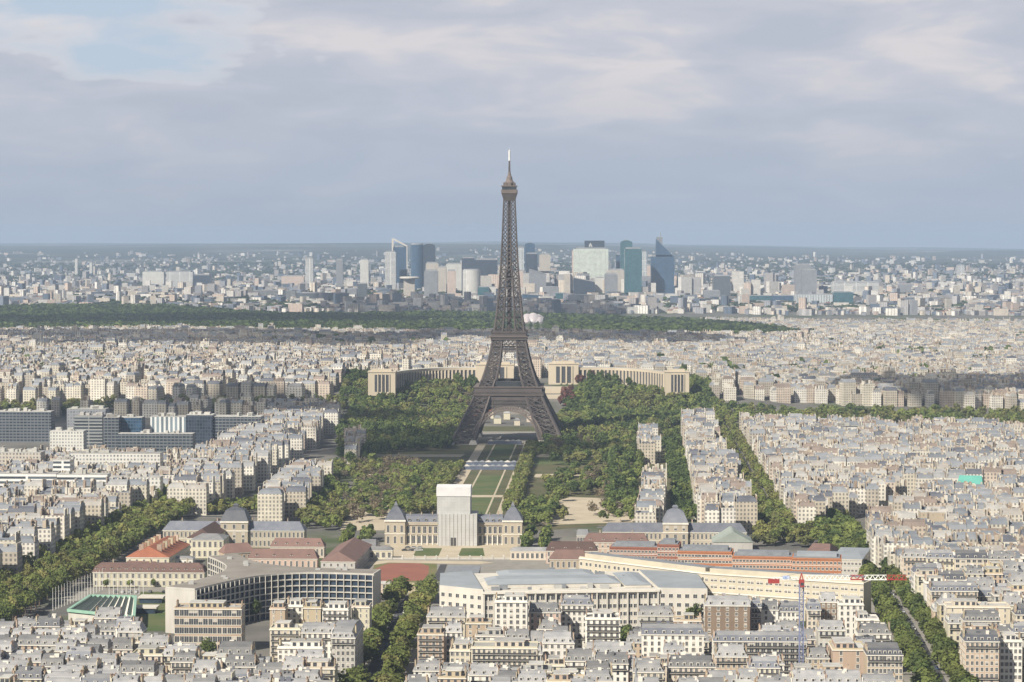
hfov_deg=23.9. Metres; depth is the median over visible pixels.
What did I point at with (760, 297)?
office slab
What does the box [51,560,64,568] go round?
tree
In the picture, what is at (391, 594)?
tree
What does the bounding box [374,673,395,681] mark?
tree
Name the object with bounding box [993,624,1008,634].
apartment building
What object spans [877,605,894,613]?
tree
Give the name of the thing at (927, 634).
tree
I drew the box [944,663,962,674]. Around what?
tree
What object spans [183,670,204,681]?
apartment building
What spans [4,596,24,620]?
tree
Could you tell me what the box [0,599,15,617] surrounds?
tree
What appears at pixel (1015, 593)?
apartment building
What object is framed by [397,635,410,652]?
tree
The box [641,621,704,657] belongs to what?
apartment building
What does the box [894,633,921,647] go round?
tree
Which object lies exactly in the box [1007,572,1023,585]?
apartment building
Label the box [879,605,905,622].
tree
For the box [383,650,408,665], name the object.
tree
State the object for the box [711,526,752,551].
riding hall
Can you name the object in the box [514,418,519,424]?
kiosk
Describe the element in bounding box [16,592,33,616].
tree
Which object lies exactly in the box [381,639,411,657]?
tree
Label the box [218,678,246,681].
apartment building
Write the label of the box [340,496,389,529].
plaza
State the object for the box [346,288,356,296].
office slab
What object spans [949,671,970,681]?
tree
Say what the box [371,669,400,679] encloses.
tree
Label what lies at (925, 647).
avenue
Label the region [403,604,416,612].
tree
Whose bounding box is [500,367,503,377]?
window
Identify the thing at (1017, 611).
apartment building
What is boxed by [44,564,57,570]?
tree
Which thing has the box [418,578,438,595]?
tree
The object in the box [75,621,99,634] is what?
apartment building
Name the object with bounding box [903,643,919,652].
tree
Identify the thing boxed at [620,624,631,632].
tree
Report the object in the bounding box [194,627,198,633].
window
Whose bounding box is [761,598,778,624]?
apartment building
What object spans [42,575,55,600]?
tree
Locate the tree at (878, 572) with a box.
[861,566,885,578]
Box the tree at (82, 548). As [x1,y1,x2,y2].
[80,544,89,552]
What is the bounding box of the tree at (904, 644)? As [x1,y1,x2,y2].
[898,638,926,654]
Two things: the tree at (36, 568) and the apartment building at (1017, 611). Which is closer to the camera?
the apartment building at (1017, 611)
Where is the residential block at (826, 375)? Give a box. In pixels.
[819,373,836,378]
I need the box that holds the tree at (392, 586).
[383,579,407,595]
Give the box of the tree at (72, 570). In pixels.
[62,563,81,587]
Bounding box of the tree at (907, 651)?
[902,647,914,672]
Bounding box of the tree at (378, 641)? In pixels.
[364,632,381,647]
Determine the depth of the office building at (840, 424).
2606.58 m
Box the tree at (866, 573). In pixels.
[863,570,877,577]
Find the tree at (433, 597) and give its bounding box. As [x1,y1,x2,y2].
[423,590,435,601]
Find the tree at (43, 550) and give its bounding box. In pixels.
[39,546,47,555]
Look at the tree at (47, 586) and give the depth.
1493.60 m
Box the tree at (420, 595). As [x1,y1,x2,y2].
[408,591,431,603]
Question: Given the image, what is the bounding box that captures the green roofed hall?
[958,475,983,483]
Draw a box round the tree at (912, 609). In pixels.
[910,603,926,617]
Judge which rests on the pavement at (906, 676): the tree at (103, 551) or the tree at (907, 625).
the tree at (907, 625)
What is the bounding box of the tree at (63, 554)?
[56,552,66,560]
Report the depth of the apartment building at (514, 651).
1190.03 m
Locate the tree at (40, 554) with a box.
[38,550,42,559]
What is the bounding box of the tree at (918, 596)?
[908,592,923,620]
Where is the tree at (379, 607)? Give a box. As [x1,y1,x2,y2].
[373,604,390,613]
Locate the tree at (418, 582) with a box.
[414,578,435,589]
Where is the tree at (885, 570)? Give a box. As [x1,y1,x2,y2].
[880,563,894,578]
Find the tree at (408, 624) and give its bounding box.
[397,619,416,640]
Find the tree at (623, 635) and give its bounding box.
[620,625,631,640]
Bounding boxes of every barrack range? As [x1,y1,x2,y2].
[92,558,206,586]
[126,534,189,562]
[175,556,194,562]
[186,519,225,554]
[191,533,228,557]
[218,542,252,557]
[247,549,319,567]
[269,538,326,557]
[320,537,371,568]
[546,541,597,563]
[549,549,584,568]
[583,530,648,552]
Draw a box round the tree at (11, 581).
[2,578,16,585]
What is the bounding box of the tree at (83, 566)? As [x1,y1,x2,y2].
[77,560,90,579]
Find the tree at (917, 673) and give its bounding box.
[911,667,936,678]
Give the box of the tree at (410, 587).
[384,578,413,590]
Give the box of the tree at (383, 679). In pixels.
[378,674,391,681]
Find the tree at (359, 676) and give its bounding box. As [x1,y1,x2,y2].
[341,675,366,681]
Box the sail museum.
[524,313,542,321]
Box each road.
[182,516,356,516]
[434,564,446,580]
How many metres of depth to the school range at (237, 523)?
1766.75 m
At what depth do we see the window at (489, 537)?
1781.68 m
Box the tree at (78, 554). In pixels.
[69,550,84,560]
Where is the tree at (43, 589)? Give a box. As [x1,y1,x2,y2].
[32,581,47,605]
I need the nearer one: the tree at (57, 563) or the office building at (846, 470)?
the tree at (57, 563)
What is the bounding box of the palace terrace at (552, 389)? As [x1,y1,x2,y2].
[544,386,567,392]
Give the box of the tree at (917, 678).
[911,670,940,681]
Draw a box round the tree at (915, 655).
[906,649,926,671]
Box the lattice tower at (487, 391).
[451,147,561,444]
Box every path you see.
[360,560,493,568]
[376,454,464,456]
[435,443,486,513]
[472,444,495,487]
[472,495,502,496]
[485,444,516,513]
[496,443,524,513]
[534,474,579,476]
[536,454,593,456]
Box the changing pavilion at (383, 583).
[381,581,391,594]
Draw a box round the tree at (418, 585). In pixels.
[416,579,437,587]
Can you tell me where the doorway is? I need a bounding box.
[451,538,455,545]
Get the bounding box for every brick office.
[609,541,656,558]
[657,538,680,561]
[677,544,733,566]
[732,549,793,570]
[792,551,841,573]
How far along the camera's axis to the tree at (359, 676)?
1171.99 m
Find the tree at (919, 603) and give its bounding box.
[909,599,926,618]
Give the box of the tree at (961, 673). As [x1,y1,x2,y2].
[952,671,980,680]
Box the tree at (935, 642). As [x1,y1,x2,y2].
[930,637,950,651]
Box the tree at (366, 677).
[344,666,371,681]
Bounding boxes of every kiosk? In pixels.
[494,415,501,423]
[504,411,510,419]
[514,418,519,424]
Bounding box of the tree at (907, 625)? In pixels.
[894,621,910,632]
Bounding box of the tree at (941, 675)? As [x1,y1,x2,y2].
[910,666,942,680]
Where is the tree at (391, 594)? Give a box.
[381,588,401,602]
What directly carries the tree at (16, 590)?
on the ground at (258, 633)
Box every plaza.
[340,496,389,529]
[362,542,549,595]
[457,431,537,444]
[538,497,633,524]
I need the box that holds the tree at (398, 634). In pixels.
[389,627,411,645]
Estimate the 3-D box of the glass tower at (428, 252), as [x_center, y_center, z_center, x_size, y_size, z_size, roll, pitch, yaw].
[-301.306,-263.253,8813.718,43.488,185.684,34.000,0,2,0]
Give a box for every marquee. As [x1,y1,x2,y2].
[463,464,514,469]
[466,460,516,464]
[488,439,521,443]
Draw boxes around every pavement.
[181,515,355,517]
[363,596,438,678]
[857,547,949,681]
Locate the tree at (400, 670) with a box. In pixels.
[393,659,404,675]
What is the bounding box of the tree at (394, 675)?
[375,671,404,681]
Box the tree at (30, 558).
[23,552,35,566]
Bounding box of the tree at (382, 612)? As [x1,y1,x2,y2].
[372,609,390,625]
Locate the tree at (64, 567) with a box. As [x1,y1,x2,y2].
[54,564,72,590]
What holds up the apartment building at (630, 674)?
on the ground at (258, 633)
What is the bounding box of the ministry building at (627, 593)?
[439,567,706,627]
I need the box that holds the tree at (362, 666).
[349,663,368,674]
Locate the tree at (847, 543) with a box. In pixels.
[842,539,853,546]
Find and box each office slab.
[142,271,164,285]
[166,271,193,286]
[193,274,211,285]
[253,290,295,298]
[282,275,304,285]
[296,292,348,299]
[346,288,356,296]
[439,293,454,298]
[522,293,542,298]
[543,286,558,293]
[555,292,565,298]
[568,294,592,300]
[657,293,677,297]
[750,295,770,300]
[771,295,793,301]
[794,294,832,302]
[831,281,878,294]
[832,291,852,302]
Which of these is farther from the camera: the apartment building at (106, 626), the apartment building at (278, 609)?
the apartment building at (278, 609)
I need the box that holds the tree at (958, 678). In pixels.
[952,674,978,681]
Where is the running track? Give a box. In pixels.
[376,563,428,580]
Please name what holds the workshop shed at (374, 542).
on the ground at (258, 633)
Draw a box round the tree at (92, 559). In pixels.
[85,555,95,572]
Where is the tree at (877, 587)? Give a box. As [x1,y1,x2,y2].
[871,583,891,594]
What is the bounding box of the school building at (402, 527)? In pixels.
[384,502,522,545]
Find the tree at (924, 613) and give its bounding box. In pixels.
[917,607,930,624]
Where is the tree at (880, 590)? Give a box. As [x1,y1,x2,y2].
[871,586,889,600]
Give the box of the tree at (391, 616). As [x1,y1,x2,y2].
[379,609,393,620]
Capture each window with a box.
[174,610,179,615]
[174,618,179,624]
[174,627,178,633]
[174,636,179,642]
[179,627,183,633]
[184,610,188,615]
[184,618,188,624]
[184,627,188,633]
[184,636,188,642]
[189,610,193,615]
[189,618,193,624]
[189,627,193,633]
[193,636,198,642]
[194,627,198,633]
[197,610,203,615]
[198,627,202,633]
[202,618,208,624]
[203,627,207,633]
[208,627,212,633]
[212,610,216,616]
[212,619,217,624]
[212,627,217,633]
[213,636,217,642]
[217,610,221,616]
[221,627,227,633]
[222,610,226,616]
[222,619,226,624]
[227,610,231,616]
[227,619,231,624]
[232,627,236,633]
[236,610,240,616]
[236,619,240,624]
[236,627,240,633]
[375,375,376,391]
[378,375,380,391]
[381,552,385,557]
[382,375,384,391]
[386,375,388,391]
[406,535,409,543]
[417,535,420,543]
[428,536,431,543]
[478,526,481,533]
[478,536,481,543]
[483,526,486,533]
[483,536,486,543]
[488,526,491,533]
[488,536,491,543]
[493,526,496,533]
[493,536,496,543]
[498,526,501,533]
[498,536,501,543]
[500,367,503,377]
[530,595,534,600]
[556,366,559,382]
[562,366,564,382]
[567,366,570,382]
[671,375,672,391]
[674,375,676,391]
[678,375,679,391]
[681,375,682,391]
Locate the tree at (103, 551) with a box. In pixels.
[95,549,106,559]
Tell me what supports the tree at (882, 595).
on the pavement at (906, 676)
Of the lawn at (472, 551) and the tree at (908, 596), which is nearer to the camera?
the tree at (908, 596)
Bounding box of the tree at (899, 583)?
[894,577,908,594]
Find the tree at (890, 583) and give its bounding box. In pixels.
[886,573,905,589]
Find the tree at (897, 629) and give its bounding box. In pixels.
[893,624,914,636]
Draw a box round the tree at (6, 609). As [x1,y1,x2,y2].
[0,601,12,620]
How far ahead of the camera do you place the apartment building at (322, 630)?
1242.71 m
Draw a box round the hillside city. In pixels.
[0,315,1023,417]
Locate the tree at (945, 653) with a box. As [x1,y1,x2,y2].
[940,651,959,665]
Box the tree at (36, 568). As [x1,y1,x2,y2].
[33,563,44,571]
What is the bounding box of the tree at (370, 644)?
[363,637,376,663]
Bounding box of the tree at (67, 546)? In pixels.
[60,541,75,554]
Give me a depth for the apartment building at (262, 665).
1150.85 m
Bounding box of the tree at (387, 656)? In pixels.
[383,653,405,670]
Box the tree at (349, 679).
[338,677,357,681]
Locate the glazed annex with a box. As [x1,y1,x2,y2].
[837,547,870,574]
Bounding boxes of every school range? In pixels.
[162,503,306,547]
[602,505,746,546]
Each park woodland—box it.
[1,374,1023,559]
[313,385,661,519]
[470,370,594,420]
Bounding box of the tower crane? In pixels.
[768,573,906,662]
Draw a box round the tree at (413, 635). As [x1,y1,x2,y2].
[391,628,416,642]
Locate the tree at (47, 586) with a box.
[34,577,51,603]
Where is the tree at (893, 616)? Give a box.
[886,614,897,637]
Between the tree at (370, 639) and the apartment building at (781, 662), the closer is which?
the apartment building at (781, 662)
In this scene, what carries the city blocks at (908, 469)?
on the ground at (258, 633)
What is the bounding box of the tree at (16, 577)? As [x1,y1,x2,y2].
[10,573,22,582]
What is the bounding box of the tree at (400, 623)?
[394,619,418,634]
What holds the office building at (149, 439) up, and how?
on the ground at (258, 633)
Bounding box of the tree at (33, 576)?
[22,572,41,583]
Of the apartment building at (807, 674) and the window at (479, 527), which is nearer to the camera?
the apartment building at (807, 674)
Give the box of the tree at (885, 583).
[871,578,887,597]
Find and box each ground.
[0,241,1023,681]
[343,424,682,529]
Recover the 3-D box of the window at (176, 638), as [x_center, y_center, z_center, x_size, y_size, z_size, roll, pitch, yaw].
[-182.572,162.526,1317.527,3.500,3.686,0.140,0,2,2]
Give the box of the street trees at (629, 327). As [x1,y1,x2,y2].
[0,317,1023,380]
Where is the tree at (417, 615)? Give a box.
[413,613,421,621]
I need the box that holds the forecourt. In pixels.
[390,544,517,557]
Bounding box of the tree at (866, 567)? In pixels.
[858,563,871,574]
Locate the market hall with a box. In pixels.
[807,543,838,550]
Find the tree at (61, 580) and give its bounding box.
[55,575,63,595]
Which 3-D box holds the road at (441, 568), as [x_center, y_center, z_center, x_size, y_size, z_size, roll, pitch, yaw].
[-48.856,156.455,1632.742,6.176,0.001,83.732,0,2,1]
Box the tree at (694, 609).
[685,602,702,615]
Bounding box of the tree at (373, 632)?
[363,628,383,638]
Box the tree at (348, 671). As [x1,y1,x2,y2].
[338,668,363,681]
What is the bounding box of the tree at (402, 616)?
[397,609,422,620]
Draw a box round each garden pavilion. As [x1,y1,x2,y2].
[136,604,159,613]
[138,594,164,602]
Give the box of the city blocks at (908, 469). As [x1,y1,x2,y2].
[0,401,1023,578]
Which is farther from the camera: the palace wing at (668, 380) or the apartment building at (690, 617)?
the palace wing at (668, 380)
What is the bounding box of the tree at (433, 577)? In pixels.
[426,573,439,583]
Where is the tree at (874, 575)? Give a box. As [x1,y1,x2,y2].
[867,572,881,597]
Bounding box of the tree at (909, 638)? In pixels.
[893,634,923,649]
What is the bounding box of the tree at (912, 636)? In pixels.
[899,630,922,645]
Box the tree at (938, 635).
[929,633,953,646]
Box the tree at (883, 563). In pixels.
[879,557,887,567]
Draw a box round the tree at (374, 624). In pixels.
[372,619,378,630]
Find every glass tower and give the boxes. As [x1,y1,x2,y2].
[392,238,407,282]
[411,243,422,289]
[423,243,434,286]
[462,257,474,288]
[474,258,497,275]
[478,286,488,294]
[516,247,523,269]
[525,242,534,270]
[526,253,537,272]
[529,269,545,293]
[572,241,607,277]
[573,277,594,293]
[620,240,631,269]
[624,247,641,294]
[650,231,673,292]
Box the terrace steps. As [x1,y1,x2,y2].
[546,394,560,398]
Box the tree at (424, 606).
[413,601,429,612]
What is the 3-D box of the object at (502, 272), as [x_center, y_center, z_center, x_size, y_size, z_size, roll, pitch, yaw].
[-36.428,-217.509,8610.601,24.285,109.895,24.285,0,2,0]
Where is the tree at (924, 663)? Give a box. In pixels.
[910,657,936,675]
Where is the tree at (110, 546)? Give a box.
[99,541,114,561]
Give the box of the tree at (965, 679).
[960,677,975,681]
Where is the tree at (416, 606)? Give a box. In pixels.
[404,602,421,613]
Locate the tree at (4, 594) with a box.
[0,592,13,599]
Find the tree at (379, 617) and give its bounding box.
[372,610,388,624]
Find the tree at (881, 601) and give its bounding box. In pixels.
[874,592,900,612]
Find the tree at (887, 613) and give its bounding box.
[880,606,906,621]
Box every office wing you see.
[579,552,713,583]
[705,566,870,620]
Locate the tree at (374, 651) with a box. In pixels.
[363,643,380,666]
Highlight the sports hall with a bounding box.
[445,565,480,572]
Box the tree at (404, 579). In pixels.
[393,575,409,601]
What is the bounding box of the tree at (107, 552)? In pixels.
[102,547,111,561]
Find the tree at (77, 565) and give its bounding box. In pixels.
[71,561,81,584]
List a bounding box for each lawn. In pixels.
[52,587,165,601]
[136,592,164,630]
[347,452,464,466]
[373,563,436,582]
[414,548,441,555]
[459,548,484,555]
[472,475,504,494]
[472,497,494,513]
[484,444,517,460]
[533,457,594,464]
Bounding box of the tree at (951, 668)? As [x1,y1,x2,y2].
[947,665,971,675]
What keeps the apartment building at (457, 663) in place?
on the ground at (258, 633)
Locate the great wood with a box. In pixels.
[0,302,813,333]
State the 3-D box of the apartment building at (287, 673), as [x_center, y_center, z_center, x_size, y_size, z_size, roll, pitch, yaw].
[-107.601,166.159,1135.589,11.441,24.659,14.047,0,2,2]
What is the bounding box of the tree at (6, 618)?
[0,610,9,620]
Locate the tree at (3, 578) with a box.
[0,570,8,581]
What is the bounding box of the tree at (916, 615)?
[915,606,930,623]
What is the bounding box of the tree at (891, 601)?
[884,595,898,607]
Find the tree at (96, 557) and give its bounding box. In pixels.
[81,551,100,570]
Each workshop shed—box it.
[362,539,379,545]
[576,529,589,540]
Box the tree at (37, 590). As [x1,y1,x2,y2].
[29,585,41,608]
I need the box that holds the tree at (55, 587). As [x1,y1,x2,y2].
[46,574,59,597]
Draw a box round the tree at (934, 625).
[926,618,942,629]
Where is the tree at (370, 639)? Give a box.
[363,632,375,642]
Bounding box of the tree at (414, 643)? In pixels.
[389,639,416,648]
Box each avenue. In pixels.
[367,596,408,681]
[725,422,766,495]
[883,582,945,681]
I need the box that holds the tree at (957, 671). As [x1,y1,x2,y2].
[949,668,963,681]
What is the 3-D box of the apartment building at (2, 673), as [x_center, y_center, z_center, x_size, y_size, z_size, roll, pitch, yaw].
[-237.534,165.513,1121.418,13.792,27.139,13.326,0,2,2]
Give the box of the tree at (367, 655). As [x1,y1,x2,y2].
[363,645,371,662]
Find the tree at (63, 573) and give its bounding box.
[52,568,68,592]
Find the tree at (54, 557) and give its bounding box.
[42,551,58,564]
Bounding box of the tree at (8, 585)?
[5,582,12,597]
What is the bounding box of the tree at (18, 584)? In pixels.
[10,581,26,591]
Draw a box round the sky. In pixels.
[0,0,1023,248]
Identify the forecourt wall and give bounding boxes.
[386,555,509,558]
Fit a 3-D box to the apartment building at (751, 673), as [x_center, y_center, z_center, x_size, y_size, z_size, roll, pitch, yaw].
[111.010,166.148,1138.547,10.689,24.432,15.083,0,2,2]
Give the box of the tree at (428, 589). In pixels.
[421,584,436,593]
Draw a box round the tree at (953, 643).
[934,640,957,651]
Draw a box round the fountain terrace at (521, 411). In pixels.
[503,407,544,413]
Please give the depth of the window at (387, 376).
3095.04 m
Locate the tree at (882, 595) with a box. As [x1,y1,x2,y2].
[875,593,888,607]
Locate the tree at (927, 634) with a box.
[924,630,932,642]
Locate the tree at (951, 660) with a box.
[941,652,959,671]
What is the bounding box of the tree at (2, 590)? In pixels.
[0,581,8,596]
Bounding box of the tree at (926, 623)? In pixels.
[923,616,942,629]
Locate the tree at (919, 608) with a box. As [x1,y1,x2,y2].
[914,605,926,614]
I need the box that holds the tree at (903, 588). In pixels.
[897,583,910,595]
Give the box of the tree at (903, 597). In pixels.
[901,588,915,607]
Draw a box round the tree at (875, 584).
[871,581,887,589]
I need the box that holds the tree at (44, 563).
[35,561,48,568]
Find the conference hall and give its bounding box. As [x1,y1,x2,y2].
[67,594,136,621]
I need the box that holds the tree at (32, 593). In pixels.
[24,588,39,610]
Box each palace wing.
[368,362,513,395]
[548,361,689,395]
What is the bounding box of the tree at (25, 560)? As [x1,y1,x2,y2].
[23,555,29,566]
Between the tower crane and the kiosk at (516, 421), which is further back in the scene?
the kiosk at (516, 421)
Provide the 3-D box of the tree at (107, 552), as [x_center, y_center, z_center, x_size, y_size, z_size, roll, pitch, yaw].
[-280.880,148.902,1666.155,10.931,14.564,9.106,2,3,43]
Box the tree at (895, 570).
[892,568,899,574]
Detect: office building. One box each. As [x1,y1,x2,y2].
[0,407,54,441]
[0,447,44,463]
[0,469,59,487]
[50,427,86,450]
[53,455,74,472]
[57,469,110,483]
[67,405,108,429]
[70,448,162,466]
[74,411,105,445]
[103,413,121,447]
[109,472,162,490]
[118,429,194,452]
[121,414,144,431]
[150,413,185,431]
[165,554,380,632]
[174,599,245,652]
[186,411,215,444]
[213,412,263,439]
[800,423,856,428]
[835,468,861,474]
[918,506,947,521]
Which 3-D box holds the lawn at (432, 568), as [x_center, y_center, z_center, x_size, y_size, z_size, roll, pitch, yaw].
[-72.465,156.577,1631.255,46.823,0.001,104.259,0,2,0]
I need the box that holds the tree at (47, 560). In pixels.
[33,555,50,564]
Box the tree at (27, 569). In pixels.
[22,563,33,574]
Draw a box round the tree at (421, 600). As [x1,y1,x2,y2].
[403,597,428,607]
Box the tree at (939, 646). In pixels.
[935,640,954,654]
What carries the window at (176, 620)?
in the office building at (197, 621)
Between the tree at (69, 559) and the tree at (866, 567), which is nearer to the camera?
the tree at (866, 567)
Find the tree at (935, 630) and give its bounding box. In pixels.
[930,627,946,637]
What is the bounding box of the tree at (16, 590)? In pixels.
[8,587,23,594]
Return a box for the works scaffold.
[436,484,478,545]
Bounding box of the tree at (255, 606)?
[250,599,261,621]
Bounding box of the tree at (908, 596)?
[902,591,914,608]
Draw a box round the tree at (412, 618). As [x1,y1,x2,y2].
[397,614,420,626]
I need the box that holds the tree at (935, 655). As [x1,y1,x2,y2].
[930,648,954,664]
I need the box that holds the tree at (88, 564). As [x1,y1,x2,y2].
[81,557,94,577]
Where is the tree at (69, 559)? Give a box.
[62,556,78,562]
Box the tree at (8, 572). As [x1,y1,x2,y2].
[0,567,12,577]
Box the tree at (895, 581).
[893,573,904,598]
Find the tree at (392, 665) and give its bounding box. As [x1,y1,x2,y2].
[382,658,399,672]
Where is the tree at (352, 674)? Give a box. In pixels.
[338,672,360,681]
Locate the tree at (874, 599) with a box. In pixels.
[872,593,888,604]
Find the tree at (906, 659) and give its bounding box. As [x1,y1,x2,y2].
[903,652,929,672]
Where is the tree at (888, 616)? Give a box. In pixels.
[883,609,907,623]
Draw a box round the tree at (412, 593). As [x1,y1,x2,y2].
[408,592,430,605]
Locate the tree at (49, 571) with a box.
[36,568,50,574]
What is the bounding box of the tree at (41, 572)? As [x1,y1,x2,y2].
[37,569,48,578]
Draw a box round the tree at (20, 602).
[8,594,25,615]
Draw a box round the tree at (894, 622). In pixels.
[889,619,905,632]
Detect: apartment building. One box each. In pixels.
[0,549,2,568]
[0,619,18,627]
[0,626,11,634]
[0,634,18,641]
[0,640,17,653]
[0,647,6,658]
[0,657,33,671]
[0,668,13,676]
[0,674,19,681]
[5,653,22,659]
[11,625,34,634]
[13,649,22,653]
[13,665,45,681]
[14,616,35,627]
[17,632,41,649]
[21,648,45,665]
[32,627,59,634]
[33,614,64,628]
[39,631,61,651]
[40,651,65,669]
[42,669,82,681]
[44,648,54,652]
[45,676,79,681]
[50,664,87,672]
[54,637,80,652]
[59,626,87,635]
[62,628,91,643]
[64,620,72,626]
[64,644,95,664]
[66,655,102,670]
[69,617,94,626]
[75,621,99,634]
[80,671,112,681]
[81,643,103,652]
[85,636,112,652]
[85,668,118,673]
[90,651,118,664]
[91,635,114,640]
[92,619,115,635]
[94,606,123,619]
[99,663,119,670]
[111,673,144,681]
[112,637,134,652]
[115,614,135,636]
[115,671,143,675]
[117,619,146,638]
[118,651,144,664]
[120,658,159,675]
[132,645,163,664]
[133,633,150,650]
[135,617,144,624]
[139,632,172,648]
[144,673,166,681]
[157,673,187,681]
[159,665,170,673]
[163,642,201,671]
[170,641,191,644]
[170,648,202,673]
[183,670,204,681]
[191,658,220,672]
[192,674,218,681]
[202,652,216,658]
[204,668,235,680]
[213,653,234,662]
[216,640,255,654]
[217,659,223,668]
[217,666,251,677]
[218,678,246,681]
[223,652,258,675]
[247,674,272,681]
[254,659,283,675]
[258,669,282,677]
[259,654,275,661]
[269,600,287,626]
[269,620,302,661]
[272,676,309,681]
[274,669,294,677]
[277,637,325,661]
[282,655,304,670]
[287,596,304,623]
[294,666,324,681]
[295,649,326,661]
[301,619,335,661]
[303,598,322,621]
[305,657,337,681]
[313,680,332,681]
[321,600,350,622]
[330,619,363,677]
[351,598,371,630]
[404,672,437,681]
[405,673,428,681]
[413,656,441,674]
[417,624,445,661]
[426,604,466,637]
[438,665,467,681]
[441,660,469,681]
[446,620,463,661]
[449,639,471,662]
[452,635,473,643]
[465,614,492,640]
[469,662,498,681]
[471,637,538,666]
[475,627,504,639]
[475,638,494,640]
[489,675,511,681]
[494,592,528,630]
[497,667,517,681]
[499,664,519,669]
[505,626,529,640]
[517,667,546,681]
[520,661,552,674]
[528,601,561,630]
[530,629,550,645]
[538,616,559,630]
[538,642,541,660]
[542,629,574,667]
[544,654,565,671]
[546,670,583,681]
[552,623,571,633]
[552,668,583,673]
[560,594,593,647]
[565,647,593,671]
[570,676,597,681]
[584,666,612,681]
[585,607,620,648]
[585,659,612,673]
[586,639,602,648]
[592,640,634,658]
[594,650,628,681]
[626,630,640,657]
[628,657,654,681]
[630,626,640,632]
[632,658,664,681]
[635,676,658,681]
[637,604,673,626]
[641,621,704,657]
[642,653,659,657]
[655,652,676,681]
[663,639,684,656]
[666,652,715,681]
[673,612,701,623]
[675,675,704,681]
[677,651,704,654]
[697,675,725,681]
[703,593,750,641]
[704,632,709,654]
[705,669,736,681]
[709,642,711,657]
[711,629,807,673]
[713,643,747,671]
[726,679,755,681]
[737,667,758,681]
[747,655,780,675]
[750,594,761,630]
[755,674,785,681]
[757,622,780,630]
[758,652,784,673]
[759,673,791,681]
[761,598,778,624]
[773,618,798,627]
[778,599,798,622]
[788,663,818,672]
[791,628,815,648]
[791,667,825,681]
[804,645,829,666]
[805,598,821,636]
[816,619,846,654]
[818,591,836,619]
[819,662,848,670]
[824,669,860,681]
[828,637,863,673]
[836,595,863,639]
[853,610,879,634]
[853,633,875,643]
[855,620,891,641]
[861,671,895,681]
[863,639,903,681]
[900,547,925,575]
[910,563,936,592]
[914,568,936,595]
[923,574,943,602]
[925,547,953,569]
[926,579,978,607]
[928,561,943,567]
[930,599,936,617]
[936,569,965,580]
[936,593,956,625]
[943,598,1010,627]
[944,611,962,652]
[953,549,987,569]
[959,627,999,681]
[960,608,1000,625]
[960,622,992,632]
[963,563,983,576]
[965,576,995,586]
[977,585,999,601]
[982,559,1010,565]
[982,565,1002,582]
[987,549,1015,563]
[990,586,1012,601]
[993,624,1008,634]
[995,581,1006,586]
[997,629,1022,681]
[999,593,1021,621]
[1000,558,1018,568]
[1002,568,1023,582]
[1004,591,1022,594]
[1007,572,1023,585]
[1007,583,1023,592]
[1008,620,1023,678]
[1011,603,1023,621]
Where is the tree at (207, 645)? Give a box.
[199,637,216,651]
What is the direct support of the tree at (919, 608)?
on the pavement at (906, 676)
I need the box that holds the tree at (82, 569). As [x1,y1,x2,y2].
[69,560,83,582]
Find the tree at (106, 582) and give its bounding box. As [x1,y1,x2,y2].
[103,579,109,587]
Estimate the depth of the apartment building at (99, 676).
1100.07 m
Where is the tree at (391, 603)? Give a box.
[383,598,398,613]
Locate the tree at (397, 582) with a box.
[385,579,405,587]
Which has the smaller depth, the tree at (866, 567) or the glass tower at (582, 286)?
the tree at (866, 567)
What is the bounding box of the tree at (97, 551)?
[88,547,102,562]
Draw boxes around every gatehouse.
[370,546,393,558]
[510,547,546,559]
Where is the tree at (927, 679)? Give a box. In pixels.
[917,676,933,681]
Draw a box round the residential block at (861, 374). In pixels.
[850,372,877,377]
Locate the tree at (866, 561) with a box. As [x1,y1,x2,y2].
[864,559,877,569]
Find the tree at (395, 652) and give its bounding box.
[381,647,404,661]
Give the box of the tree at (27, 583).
[21,580,31,592]
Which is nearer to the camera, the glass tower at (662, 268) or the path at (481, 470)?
the path at (481, 470)
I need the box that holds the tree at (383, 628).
[375,621,388,635]
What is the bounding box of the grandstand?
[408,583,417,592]
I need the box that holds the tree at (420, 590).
[413,587,430,595]
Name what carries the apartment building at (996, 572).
on the ground at (258, 633)
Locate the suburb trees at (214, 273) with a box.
[0,259,1023,311]
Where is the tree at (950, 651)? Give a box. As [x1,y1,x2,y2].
[938,646,958,664]
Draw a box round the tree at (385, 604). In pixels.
[372,602,393,612]
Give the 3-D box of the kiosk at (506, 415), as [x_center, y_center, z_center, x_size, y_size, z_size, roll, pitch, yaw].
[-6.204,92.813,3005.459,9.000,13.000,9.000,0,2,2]
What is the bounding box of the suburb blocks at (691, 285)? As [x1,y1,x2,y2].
[0,247,1023,315]
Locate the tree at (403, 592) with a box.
[383,588,406,602]
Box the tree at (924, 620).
[918,616,937,633]
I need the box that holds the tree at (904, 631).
[893,629,920,641]

